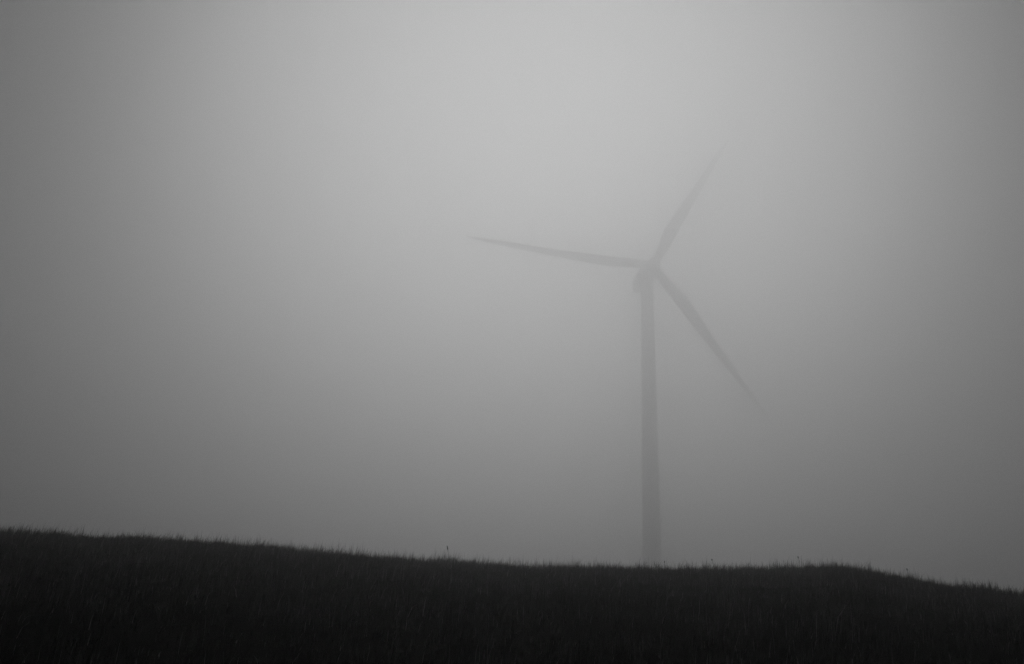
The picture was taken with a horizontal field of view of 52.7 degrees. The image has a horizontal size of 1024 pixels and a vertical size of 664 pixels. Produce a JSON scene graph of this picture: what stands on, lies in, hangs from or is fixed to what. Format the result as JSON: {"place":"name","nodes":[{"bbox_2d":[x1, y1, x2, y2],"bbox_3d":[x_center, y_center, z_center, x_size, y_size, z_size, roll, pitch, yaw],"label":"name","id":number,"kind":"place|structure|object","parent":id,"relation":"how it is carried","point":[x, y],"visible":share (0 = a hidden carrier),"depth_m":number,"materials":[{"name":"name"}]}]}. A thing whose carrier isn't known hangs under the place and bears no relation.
{"place":"outdoors","nodes":[
{"label":"outdoors","id":0,"kind":"place"},
{"bbox_2d":[0,523,1023,663],"bbox_3d":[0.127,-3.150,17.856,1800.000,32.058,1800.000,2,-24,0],"label":"ground","id":1,"kind":"structure","parent":0,"point":[148,633],"depth_m":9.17,"materials":[{"name":"black plant"}]},
{"bbox_2d":[468,140,768,569],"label":"wind turbine","id":2,"kind":"object","parent":1,"relation":"on","point":[649,272],"visible":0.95,"depth_m":235.54,"materials":[{"name":"paint"}]},
{"bbox_2d":[0,0,1023,592],"label":"sky","id":3,"kind":"structure","parent":0,"point":[245,290],"materials":[{"name":"grey"}]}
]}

